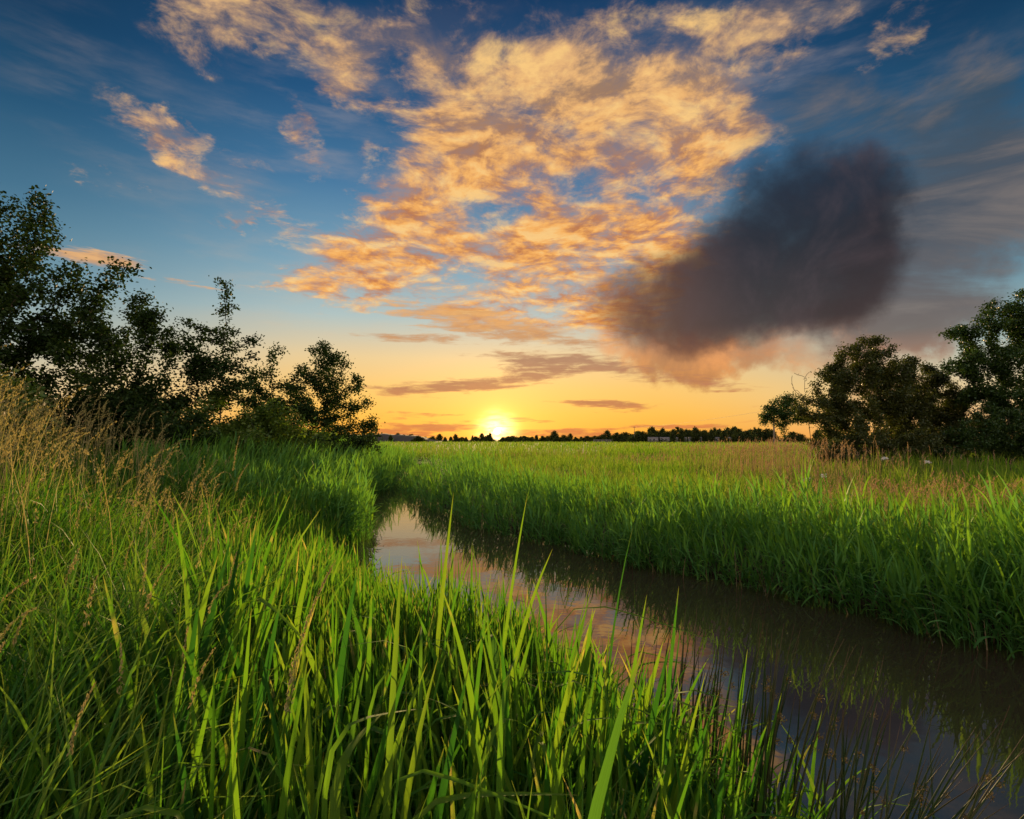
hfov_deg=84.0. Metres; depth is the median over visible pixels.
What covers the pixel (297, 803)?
iris plant
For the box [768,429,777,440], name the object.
distant tree
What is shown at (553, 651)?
iris plant
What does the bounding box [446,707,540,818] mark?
iris plant
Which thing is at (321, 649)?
iris plant
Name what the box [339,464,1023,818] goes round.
water
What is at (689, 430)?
distant tree
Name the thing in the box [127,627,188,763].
grass stalk
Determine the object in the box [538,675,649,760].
iris plant
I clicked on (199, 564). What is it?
grass stalk
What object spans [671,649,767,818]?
iris plant
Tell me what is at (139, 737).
iris plant
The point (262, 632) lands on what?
iris plant
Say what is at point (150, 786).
iris plant
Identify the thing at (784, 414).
oak tree
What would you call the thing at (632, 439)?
distant tree
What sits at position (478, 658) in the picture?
iris plant
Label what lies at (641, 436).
distant tree
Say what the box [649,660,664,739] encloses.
iris plant
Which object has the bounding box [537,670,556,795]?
iris plant
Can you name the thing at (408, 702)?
iris plant
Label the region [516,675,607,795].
iris plant
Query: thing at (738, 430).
distant tree
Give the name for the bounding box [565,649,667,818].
iris plant
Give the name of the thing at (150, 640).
iris plant
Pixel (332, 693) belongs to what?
iris plant
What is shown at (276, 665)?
iris plant
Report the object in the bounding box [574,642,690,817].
iris plant
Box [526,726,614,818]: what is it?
iris plant
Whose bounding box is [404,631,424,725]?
iris plant
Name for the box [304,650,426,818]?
iris plant
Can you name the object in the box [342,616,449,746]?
iris plant
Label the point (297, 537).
sedge bed
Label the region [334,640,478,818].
iris plant
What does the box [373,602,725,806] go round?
iris plant
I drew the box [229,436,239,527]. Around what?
grass stalk
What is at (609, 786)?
iris plant
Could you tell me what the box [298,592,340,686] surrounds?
iris plant
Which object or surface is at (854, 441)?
hawthorn bush
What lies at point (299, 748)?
iris plant
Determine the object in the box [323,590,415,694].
iris plant
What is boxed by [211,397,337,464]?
willow bush
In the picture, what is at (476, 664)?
iris plant
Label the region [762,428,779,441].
distant tree
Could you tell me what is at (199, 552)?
grass stalk
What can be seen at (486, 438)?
distant tree
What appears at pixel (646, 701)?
iris plant
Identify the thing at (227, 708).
iris plant
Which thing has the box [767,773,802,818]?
iris plant
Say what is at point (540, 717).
iris plant
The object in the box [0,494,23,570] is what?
grass stalk
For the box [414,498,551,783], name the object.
iris plant
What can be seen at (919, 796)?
rush clump
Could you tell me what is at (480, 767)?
iris plant
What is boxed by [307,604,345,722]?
iris plant
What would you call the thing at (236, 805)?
iris plant
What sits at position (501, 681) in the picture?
iris plant
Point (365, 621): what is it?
iris plant
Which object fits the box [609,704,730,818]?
iris plant
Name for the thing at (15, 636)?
grass stalk
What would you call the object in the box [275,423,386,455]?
willow bush
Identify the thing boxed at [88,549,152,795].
grass stalk
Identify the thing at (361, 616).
iris plant
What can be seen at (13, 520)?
grass stalk
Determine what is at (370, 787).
iris plant
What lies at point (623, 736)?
iris plant
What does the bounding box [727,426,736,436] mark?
distant tree
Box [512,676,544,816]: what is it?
iris plant
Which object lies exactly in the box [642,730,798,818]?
iris plant
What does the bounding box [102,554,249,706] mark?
iris plant
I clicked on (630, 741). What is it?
iris plant
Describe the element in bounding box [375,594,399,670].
iris plant
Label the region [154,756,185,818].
iris plant
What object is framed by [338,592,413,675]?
iris plant
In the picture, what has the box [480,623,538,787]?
iris plant
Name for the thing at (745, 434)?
distant tree
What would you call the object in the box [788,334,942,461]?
willow tree
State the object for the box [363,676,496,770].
iris plant
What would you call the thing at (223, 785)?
iris plant
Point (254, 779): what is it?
iris plant
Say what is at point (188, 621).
iris plant
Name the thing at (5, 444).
seeding grass
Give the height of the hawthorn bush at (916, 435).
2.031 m
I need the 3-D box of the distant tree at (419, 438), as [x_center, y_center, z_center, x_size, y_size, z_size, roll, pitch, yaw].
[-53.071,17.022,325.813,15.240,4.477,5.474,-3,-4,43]
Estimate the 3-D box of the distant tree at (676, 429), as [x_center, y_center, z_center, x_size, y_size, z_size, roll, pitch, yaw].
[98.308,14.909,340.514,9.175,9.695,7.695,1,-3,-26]
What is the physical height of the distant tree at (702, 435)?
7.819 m
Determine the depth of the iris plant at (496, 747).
2.11 m
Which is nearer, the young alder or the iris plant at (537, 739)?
the iris plant at (537, 739)
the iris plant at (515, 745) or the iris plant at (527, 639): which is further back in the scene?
the iris plant at (527, 639)
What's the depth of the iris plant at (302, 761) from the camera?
2.08 m
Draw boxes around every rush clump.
[626,608,758,790]
[697,603,862,818]
[823,656,1023,818]
[839,698,995,818]
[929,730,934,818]
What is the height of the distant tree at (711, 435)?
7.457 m
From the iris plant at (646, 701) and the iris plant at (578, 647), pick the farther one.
the iris plant at (578, 647)
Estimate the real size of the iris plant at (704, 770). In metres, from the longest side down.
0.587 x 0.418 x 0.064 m
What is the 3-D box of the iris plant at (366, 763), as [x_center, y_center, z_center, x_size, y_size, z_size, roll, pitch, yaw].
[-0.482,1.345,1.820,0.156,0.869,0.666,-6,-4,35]
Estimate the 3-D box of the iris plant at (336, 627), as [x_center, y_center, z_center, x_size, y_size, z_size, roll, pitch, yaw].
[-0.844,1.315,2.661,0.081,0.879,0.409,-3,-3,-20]
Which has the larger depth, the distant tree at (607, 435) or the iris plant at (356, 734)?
the distant tree at (607, 435)
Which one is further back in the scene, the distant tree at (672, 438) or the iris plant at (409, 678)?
the distant tree at (672, 438)
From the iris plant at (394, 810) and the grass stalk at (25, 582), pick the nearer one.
the iris plant at (394, 810)
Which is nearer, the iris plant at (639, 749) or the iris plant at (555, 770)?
the iris plant at (555, 770)
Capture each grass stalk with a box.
[0,479,29,583]
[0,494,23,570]
[0,575,36,602]
[0,607,36,640]
[0,609,33,784]
[31,546,90,683]
[47,565,168,786]
[50,499,82,657]
[54,558,80,662]
[57,682,95,810]
[68,575,120,812]
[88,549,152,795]
[112,506,155,720]
[114,642,124,787]
[117,541,132,622]
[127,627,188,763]
[168,648,225,806]
[169,518,173,593]
[172,531,211,666]
[194,517,205,616]
[194,583,228,688]
[217,463,248,545]
[218,551,246,664]
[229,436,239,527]
[237,510,263,576]
[271,563,333,818]
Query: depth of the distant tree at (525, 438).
331.29 m
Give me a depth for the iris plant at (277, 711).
2.39 m
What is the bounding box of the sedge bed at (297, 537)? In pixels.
[7,449,938,818]
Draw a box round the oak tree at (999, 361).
[938,288,1023,463]
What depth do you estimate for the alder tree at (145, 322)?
16.17 m
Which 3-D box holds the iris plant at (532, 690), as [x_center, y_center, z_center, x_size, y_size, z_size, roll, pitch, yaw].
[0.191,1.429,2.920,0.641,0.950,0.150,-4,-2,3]
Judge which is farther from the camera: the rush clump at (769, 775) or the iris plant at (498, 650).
the iris plant at (498, 650)
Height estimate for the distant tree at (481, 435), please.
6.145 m
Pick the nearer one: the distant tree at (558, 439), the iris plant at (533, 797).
the iris plant at (533, 797)
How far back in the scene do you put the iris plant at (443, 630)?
3.54 m
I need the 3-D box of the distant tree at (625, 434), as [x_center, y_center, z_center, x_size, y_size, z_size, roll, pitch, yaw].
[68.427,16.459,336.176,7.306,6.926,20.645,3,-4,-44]
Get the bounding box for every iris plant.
[46,588,237,818]
[64,557,233,814]
[75,509,321,754]
[85,649,209,818]
[86,659,175,818]
[88,669,258,818]
[94,591,252,818]
[97,528,249,779]
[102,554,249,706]
[102,650,265,807]
[116,569,321,818]
[116,655,399,818]
[118,527,258,739]
[126,512,300,672]
[131,714,308,818]
[137,661,263,818]
[141,696,266,817]
[146,593,232,779]
[151,614,370,818]
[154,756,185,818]
[163,595,311,818]
[175,599,317,818]
[177,518,279,699]
[188,683,257,818]
[196,718,240,818]
[197,584,232,667]
[200,580,297,749]
[206,579,325,769]
[208,661,285,818]
[210,570,269,727]
[215,597,371,765]
[215,646,341,818]
[216,747,569,818]
[217,537,354,728]
[221,598,286,676]
[225,683,248,818]
[226,647,319,806]
[243,642,265,818]
[244,560,423,807]
[245,605,317,684]
[249,626,280,719]
[249,640,365,818]
[253,626,495,818]
[254,675,271,818]
[259,595,440,807]
[260,630,354,688]
[262,596,345,730]
[262,655,356,752]
[265,612,386,803]
[265,627,285,726]
[265,639,285,748]
[270,669,328,776]
[271,579,308,682]
[276,621,364,816]
[276,654,327,818]
[280,619,368,818]
[282,610,327,709]
[286,567,352,736]
[290,635,331,818]
[293,594,319,671]
[293,659,491,818]
[295,650,401,812]
[297,561,485,818]
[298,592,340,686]
[299,729,408,814]
[301,742,368,818]
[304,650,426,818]
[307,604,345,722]
[308,589,353,709]
[308,666,371,803]
[309,571,391,681]
[314,622,364,711]
[316,753,323,818]
[321,565,394,775]
[321,708,422,818]
[323,587,413,727]
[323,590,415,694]
[323,606,337,686]
[334,635,375,716]
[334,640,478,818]
[336,726,449,818]
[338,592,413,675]
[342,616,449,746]
[346,607,445,769]
[347,629,460,775]
[348,577,385,655]
[348,605,392,705]
[349,662,379,815]
[351,493,491,751]
[355,638,372,727]
[357,691,465,810]
[361,643,483,754]
[363,657,415,808]
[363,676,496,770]
[370,634,444,818]
[371,618,456,720]
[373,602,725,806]
[374,575,465,719]
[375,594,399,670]
[375,641,431,758]
[376,639,456,800]
[378,617,408,662]
[384,645,428,717]
[388,579,463,722]
[392,624,449,724]
[392,726,403,818]
[394,574,537,818]
[394,646,501,802]
[397,601,647,818]
[401,583,439,681]
[402,639,479,742]
[404,584,640,818]
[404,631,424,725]
[404,674,479,818]
[410,680,585,816]
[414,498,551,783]
[415,588,455,686]
[416,626,447,813]
[422,634,485,737]
[425,600,485,716]
[426,629,548,771]
[429,698,491,818]
[431,742,477,818]
[434,590,473,685]
[439,596,571,731]
[443,623,585,818]
[444,627,490,696]
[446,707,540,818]
[448,652,539,802]
[453,687,562,818]
[461,614,536,729]
[463,764,473,818]
[465,641,578,817]
[472,629,488,712]
[478,606,531,700]
[480,605,530,682]
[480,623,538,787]
[482,634,502,710]
[483,624,519,771]
[484,626,551,724]
[486,730,506,816]
[489,626,594,784]
[491,598,599,717]
[492,742,496,791]
[494,641,618,818]
[495,657,541,818]
[501,722,544,818]
[504,657,646,818]
[505,528,650,817]
[505,611,537,681]
[506,624,556,696]
[508,566,594,757]
[509,586,563,668]
[510,611,537,742]
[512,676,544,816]
[512,768,633,818]
[514,659,710,787]
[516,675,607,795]
[519,585,559,815]
[522,559,589,727]
[522,625,544,760]
[525,683,724,783]
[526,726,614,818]
[526,781,532,818]
[527,634,756,818]
[530,588,718,818]
[531,609,610,731]
[531,625,576,701]
[532,579,609,731]
[534,712,616,818]
[536,629,653,808]
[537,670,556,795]
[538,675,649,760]
[545,647,705,736]
[546,692,627,818]
[548,713,575,818]
[555,647,624,701]
[560,673,630,818]
[561,735,657,818]
[563,751,698,818]
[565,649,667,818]
[566,621,591,702]
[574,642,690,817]
[574,692,624,818]
[588,643,644,818]
[590,643,675,791]
[591,639,725,816]
[591,648,683,743]
[591,682,681,815]
[594,633,620,818]
[604,736,690,818]
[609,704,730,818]
[618,643,706,780]
[620,592,641,740]
[620,636,676,769]
[620,761,731,818]
[622,720,709,818]
[625,690,735,818]
[631,705,760,772]
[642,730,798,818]
[648,665,737,818]
[648,700,748,818]
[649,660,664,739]
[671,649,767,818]
[674,729,729,818]
[676,668,715,814]
[683,655,738,786]
[683,740,724,818]
[684,694,689,805]
[692,708,718,803]
[700,758,715,818]
[704,693,795,818]
[717,709,808,817]
[722,744,798,818]
[725,719,765,810]
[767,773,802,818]
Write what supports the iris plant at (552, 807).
on the ground at (864, 602)
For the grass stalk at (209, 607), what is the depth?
2.06 m
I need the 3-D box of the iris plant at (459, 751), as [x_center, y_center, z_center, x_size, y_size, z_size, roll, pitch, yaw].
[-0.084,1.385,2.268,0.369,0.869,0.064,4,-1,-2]
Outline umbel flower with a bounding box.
[881,457,888,497]
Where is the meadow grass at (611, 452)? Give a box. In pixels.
[0,426,1023,576]
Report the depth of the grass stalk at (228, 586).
2.49 m
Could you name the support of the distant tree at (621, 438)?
on the ground at (864, 602)
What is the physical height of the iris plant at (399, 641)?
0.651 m
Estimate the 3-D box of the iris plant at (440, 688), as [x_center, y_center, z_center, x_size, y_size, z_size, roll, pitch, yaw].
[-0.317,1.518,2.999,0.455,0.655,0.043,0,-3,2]
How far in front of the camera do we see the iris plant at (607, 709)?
2.26 m
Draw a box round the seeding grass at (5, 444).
[0,343,263,611]
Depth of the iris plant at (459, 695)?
2.45 m
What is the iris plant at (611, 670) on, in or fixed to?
on the ground at (864, 602)
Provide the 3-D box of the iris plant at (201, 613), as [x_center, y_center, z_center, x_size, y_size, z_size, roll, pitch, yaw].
[-1.239,1.120,1.982,0.096,1.156,0.784,-2,-4,32]
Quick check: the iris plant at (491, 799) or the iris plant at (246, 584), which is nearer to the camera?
the iris plant at (491, 799)
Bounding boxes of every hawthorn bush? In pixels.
[812,423,918,467]
[891,425,976,466]
[929,402,1023,467]
[970,403,1023,463]
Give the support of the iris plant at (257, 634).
on the ground at (864, 602)
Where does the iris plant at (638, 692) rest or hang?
on the ground at (864, 602)
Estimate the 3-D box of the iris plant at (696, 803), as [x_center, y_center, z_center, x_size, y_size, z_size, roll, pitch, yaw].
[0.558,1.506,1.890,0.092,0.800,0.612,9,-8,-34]
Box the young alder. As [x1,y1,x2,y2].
[174,275,264,423]
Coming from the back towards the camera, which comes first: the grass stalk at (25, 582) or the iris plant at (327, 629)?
the iris plant at (327, 629)
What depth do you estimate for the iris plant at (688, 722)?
2.60 m
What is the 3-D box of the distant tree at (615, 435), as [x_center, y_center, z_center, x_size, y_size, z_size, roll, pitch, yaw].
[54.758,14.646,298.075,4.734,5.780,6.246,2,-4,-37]
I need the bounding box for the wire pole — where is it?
[773,424,774,446]
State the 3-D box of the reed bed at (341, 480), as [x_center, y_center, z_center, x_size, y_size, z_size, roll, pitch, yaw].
[-8.292,2.113,28.300,8.113,2.793,37.499,1,-3,-11]
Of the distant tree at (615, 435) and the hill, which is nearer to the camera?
the distant tree at (615, 435)
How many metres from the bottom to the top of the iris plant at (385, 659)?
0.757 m
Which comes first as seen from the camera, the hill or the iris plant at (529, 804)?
the iris plant at (529, 804)
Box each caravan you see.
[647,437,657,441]
[659,437,669,441]
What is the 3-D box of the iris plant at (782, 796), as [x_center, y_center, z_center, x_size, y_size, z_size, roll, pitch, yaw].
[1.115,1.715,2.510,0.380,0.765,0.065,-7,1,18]
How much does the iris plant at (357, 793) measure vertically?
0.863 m
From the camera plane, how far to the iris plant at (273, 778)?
1.80 m
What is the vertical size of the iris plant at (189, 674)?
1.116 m
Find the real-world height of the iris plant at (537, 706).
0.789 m
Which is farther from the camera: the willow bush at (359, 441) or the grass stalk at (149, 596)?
the willow bush at (359, 441)
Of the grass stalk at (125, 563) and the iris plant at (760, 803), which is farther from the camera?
the grass stalk at (125, 563)
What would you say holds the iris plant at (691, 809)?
on the ground at (864, 602)
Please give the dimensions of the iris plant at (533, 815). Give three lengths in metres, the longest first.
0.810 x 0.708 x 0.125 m
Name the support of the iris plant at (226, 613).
on the ground at (864, 602)
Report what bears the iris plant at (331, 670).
on the ground at (864, 602)
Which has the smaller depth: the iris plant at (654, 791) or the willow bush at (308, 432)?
the iris plant at (654, 791)
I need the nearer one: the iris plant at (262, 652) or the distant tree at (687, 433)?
the iris plant at (262, 652)
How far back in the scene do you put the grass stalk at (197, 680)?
1.67 m
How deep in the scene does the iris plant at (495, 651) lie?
2.88 m
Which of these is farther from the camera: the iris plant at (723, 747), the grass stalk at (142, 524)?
the iris plant at (723, 747)
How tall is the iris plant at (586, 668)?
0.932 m
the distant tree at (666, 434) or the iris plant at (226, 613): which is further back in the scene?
the distant tree at (666, 434)
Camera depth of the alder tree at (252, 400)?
22.17 m
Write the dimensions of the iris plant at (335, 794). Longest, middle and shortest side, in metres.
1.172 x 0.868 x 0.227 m
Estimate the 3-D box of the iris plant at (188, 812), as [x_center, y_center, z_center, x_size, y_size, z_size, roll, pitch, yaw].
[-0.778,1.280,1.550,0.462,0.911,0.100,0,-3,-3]
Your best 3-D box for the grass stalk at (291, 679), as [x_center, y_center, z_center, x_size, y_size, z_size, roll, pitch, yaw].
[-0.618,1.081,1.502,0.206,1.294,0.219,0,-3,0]
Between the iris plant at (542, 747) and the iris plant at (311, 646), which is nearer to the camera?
the iris plant at (542, 747)
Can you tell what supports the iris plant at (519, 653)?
on the ground at (864, 602)
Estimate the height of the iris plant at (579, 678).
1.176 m
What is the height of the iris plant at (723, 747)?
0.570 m
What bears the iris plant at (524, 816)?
on the ground at (864, 602)
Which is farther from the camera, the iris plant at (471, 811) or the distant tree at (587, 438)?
the distant tree at (587, 438)
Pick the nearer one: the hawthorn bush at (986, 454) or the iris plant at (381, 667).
the iris plant at (381, 667)
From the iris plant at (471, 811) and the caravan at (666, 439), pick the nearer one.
the iris plant at (471, 811)
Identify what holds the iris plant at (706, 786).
on the ground at (864, 602)
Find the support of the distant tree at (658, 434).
on the ground at (864, 602)
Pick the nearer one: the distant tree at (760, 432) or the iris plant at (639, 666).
the iris plant at (639, 666)
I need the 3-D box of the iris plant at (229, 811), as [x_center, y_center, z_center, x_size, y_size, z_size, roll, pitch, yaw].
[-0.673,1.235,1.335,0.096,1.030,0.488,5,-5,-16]
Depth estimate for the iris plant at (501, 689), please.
2.80 m
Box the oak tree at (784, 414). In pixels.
[757,391,810,441]
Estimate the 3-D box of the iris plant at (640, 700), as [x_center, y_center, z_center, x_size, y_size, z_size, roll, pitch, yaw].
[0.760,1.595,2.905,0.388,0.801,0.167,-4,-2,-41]
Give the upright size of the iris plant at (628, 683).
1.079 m
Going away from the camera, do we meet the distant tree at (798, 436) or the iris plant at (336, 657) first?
the iris plant at (336, 657)
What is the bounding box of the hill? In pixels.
[257,433,441,441]
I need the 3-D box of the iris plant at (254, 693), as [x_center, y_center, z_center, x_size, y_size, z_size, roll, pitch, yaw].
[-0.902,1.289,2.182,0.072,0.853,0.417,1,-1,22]
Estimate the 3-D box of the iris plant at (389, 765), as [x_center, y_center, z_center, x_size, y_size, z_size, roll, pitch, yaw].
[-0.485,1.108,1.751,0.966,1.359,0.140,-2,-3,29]
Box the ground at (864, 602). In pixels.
[4,440,1023,818]
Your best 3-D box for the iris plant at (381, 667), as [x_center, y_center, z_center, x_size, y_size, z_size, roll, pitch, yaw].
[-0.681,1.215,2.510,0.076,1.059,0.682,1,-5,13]
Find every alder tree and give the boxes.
[0,185,151,390]
[36,286,261,452]
[228,342,322,438]
[275,337,385,438]
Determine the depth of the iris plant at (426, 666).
2.90 m
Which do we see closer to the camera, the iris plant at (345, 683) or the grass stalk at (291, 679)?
the grass stalk at (291, 679)
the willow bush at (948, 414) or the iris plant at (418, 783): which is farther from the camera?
the willow bush at (948, 414)
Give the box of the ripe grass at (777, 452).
[420,434,1023,531]
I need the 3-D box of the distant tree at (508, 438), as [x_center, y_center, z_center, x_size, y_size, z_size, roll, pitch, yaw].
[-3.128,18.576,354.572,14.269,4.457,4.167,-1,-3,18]
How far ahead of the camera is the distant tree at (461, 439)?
352.90 m
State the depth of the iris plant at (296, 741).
2.21 m
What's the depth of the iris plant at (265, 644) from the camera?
2.95 m
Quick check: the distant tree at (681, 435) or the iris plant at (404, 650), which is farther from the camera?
the distant tree at (681, 435)
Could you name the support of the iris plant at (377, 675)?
on the ground at (864, 602)
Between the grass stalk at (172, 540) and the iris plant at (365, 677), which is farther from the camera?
the grass stalk at (172, 540)
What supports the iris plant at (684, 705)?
on the ground at (864, 602)
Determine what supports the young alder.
on the ground at (864, 602)
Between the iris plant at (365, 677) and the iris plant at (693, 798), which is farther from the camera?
the iris plant at (365, 677)
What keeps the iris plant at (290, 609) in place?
on the ground at (864, 602)
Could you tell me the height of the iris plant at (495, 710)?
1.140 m
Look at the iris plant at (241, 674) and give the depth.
2.25 m
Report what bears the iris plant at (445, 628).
on the ground at (864, 602)
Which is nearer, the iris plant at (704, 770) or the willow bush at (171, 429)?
the iris plant at (704, 770)
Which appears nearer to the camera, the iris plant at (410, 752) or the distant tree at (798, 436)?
the iris plant at (410, 752)
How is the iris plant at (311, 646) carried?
on the ground at (864, 602)
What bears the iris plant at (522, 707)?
on the ground at (864, 602)
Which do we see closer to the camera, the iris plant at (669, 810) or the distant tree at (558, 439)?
the iris plant at (669, 810)
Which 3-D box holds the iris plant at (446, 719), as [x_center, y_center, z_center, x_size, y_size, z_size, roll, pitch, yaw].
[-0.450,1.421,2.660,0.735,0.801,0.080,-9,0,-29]
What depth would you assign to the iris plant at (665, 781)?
2.06 m
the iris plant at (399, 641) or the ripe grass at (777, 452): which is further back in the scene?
the ripe grass at (777, 452)
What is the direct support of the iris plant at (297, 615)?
on the ground at (864, 602)
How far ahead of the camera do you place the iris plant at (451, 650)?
2.87 m
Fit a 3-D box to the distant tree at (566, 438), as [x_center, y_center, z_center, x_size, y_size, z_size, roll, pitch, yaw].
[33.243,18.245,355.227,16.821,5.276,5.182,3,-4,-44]
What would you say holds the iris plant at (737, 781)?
in the water
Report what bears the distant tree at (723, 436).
on the ground at (864, 602)
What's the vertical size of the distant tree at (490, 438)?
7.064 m
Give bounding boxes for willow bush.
[0,360,168,464]
[0,361,84,471]
[39,389,224,466]
[147,390,272,459]
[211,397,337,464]
[227,411,337,451]
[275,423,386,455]
[883,361,984,459]
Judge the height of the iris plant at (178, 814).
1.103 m
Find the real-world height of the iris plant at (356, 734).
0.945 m
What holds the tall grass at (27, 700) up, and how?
on the ground at (864, 602)
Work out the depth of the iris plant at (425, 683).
2.59 m
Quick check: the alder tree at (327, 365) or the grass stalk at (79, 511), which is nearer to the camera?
the grass stalk at (79, 511)
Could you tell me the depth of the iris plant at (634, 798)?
2.01 m
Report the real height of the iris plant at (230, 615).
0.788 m
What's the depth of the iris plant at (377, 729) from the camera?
1.99 m
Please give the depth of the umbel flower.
12.14 m
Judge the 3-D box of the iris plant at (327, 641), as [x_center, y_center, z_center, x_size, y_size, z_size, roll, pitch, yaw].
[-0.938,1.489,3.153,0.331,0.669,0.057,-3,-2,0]
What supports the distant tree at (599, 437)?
on the ground at (864, 602)
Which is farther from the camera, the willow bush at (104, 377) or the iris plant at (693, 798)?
the willow bush at (104, 377)
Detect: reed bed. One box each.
[114,425,422,540]
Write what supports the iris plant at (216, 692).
on the ground at (864, 602)
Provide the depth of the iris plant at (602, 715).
2.07 m
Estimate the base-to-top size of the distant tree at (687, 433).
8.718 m
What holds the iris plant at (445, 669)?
on the ground at (864, 602)
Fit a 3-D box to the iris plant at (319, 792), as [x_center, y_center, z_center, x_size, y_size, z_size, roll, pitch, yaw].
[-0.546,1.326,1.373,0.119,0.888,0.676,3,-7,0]
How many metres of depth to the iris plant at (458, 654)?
2.91 m
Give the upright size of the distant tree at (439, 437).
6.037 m
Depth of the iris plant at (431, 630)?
3.22 m
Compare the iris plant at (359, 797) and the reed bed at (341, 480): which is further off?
the reed bed at (341, 480)
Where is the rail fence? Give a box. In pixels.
[593,439,614,441]
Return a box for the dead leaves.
[1,554,793,818]
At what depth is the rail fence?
299.44 m
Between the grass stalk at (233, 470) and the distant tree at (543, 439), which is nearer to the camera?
the grass stalk at (233, 470)
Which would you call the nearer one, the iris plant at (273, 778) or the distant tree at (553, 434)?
the iris plant at (273, 778)
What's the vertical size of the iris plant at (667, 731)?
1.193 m
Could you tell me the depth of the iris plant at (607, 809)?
1.82 m
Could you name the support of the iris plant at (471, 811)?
on the ground at (864, 602)
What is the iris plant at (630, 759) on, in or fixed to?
on the ground at (864, 602)
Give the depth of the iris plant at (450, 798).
1.57 m
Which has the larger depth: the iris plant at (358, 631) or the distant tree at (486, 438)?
the distant tree at (486, 438)
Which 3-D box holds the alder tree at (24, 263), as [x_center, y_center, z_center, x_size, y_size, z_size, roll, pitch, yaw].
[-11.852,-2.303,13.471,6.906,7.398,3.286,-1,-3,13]
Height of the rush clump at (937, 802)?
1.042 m
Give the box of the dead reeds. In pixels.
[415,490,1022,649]
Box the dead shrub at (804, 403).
[791,373,818,460]
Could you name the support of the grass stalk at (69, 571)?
on the ground at (864, 602)
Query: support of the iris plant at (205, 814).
on the ground at (864, 602)
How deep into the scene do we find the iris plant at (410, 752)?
2.36 m
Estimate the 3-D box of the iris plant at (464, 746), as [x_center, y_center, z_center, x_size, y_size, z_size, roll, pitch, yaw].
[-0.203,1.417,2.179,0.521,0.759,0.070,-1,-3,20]
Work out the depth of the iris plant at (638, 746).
2.44 m
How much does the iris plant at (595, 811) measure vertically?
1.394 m
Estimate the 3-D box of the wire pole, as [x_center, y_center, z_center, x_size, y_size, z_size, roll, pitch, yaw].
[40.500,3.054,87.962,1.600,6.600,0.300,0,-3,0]
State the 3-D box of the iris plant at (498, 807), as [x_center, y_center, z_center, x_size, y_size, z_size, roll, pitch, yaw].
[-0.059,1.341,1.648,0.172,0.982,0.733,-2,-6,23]
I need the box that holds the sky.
[0,0,1023,439]
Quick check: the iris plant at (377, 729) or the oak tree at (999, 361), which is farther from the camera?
the oak tree at (999, 361)
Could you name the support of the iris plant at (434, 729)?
on the ground at (864, 602)
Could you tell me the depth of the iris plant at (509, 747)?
2.02 m
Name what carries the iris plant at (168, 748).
on the ground at (864, 602)
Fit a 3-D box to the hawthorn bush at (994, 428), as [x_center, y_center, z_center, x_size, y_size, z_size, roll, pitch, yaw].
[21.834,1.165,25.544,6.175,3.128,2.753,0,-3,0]
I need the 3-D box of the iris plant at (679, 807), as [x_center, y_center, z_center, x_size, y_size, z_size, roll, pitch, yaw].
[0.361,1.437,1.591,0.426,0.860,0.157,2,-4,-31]
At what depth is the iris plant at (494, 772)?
1.94 m
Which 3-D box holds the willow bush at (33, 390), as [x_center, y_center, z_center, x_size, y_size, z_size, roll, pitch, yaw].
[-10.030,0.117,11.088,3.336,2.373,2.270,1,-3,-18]
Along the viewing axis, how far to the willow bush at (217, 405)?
15.94 m
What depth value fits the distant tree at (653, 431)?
328.66 m
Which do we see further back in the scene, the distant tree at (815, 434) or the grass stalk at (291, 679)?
the distant tree at (815, 434)
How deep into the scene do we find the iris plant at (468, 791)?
1.83 m
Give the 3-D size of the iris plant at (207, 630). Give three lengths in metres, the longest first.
1.191 x 0.560 x 0.159 m
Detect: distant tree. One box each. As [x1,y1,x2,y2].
[410,435,427,441]
[436,433,442,440]
[454,437,468,441]
[479,433,485,440]
[484,434,495,441]
[487,433,492,441]
[496,436,513,441]
[514,435,537,441]
[538,436,549,441]
[549,431,558,440]
[551,436,565,441]
[559,435,572,441]
[579,435,597,441]
[595,434,602,439]
[602,430,611,439]
[611,432,619,441]
[615,434,625,442]
[621,432,632,441]
[625,431,666,442]
[627,436,636,442]
[649,426,656,433]
[655,430,663,436]
[661,431,670,437]
[669,429,676,441]
[670,427,682,436]
[677,429,685,441]
[683,429,689,442]
[688,429,709,441]
[689,426,701,441]
[699,430,707,441]
[706,429,716,442]
[715,428,722,436]
[718,430,730,442]
[723,427,733,436]
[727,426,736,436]
[730,430,761,442]
[732,429,742,435]
[757,427,766,441]
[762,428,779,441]
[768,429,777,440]
[778,431,811,442]
[811,429,822,440]
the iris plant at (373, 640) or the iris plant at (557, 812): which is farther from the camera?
the iris plant at (373, 640)
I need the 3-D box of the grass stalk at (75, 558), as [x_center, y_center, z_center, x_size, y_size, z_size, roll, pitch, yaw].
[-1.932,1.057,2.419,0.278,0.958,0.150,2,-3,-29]
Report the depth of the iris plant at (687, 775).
2.06 m
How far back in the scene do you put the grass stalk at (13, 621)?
1.74 m
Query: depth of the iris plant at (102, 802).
1.66 m
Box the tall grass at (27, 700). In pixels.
[0,417,521,818]
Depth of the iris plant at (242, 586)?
2.81 m
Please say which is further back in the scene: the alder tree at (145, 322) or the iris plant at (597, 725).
the alder tree at (145, 322)
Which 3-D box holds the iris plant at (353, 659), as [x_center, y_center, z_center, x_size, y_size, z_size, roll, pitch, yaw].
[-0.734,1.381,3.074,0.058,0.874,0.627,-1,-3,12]
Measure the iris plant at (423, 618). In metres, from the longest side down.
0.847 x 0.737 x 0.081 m
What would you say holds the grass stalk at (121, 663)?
on the ground at (864, 602)

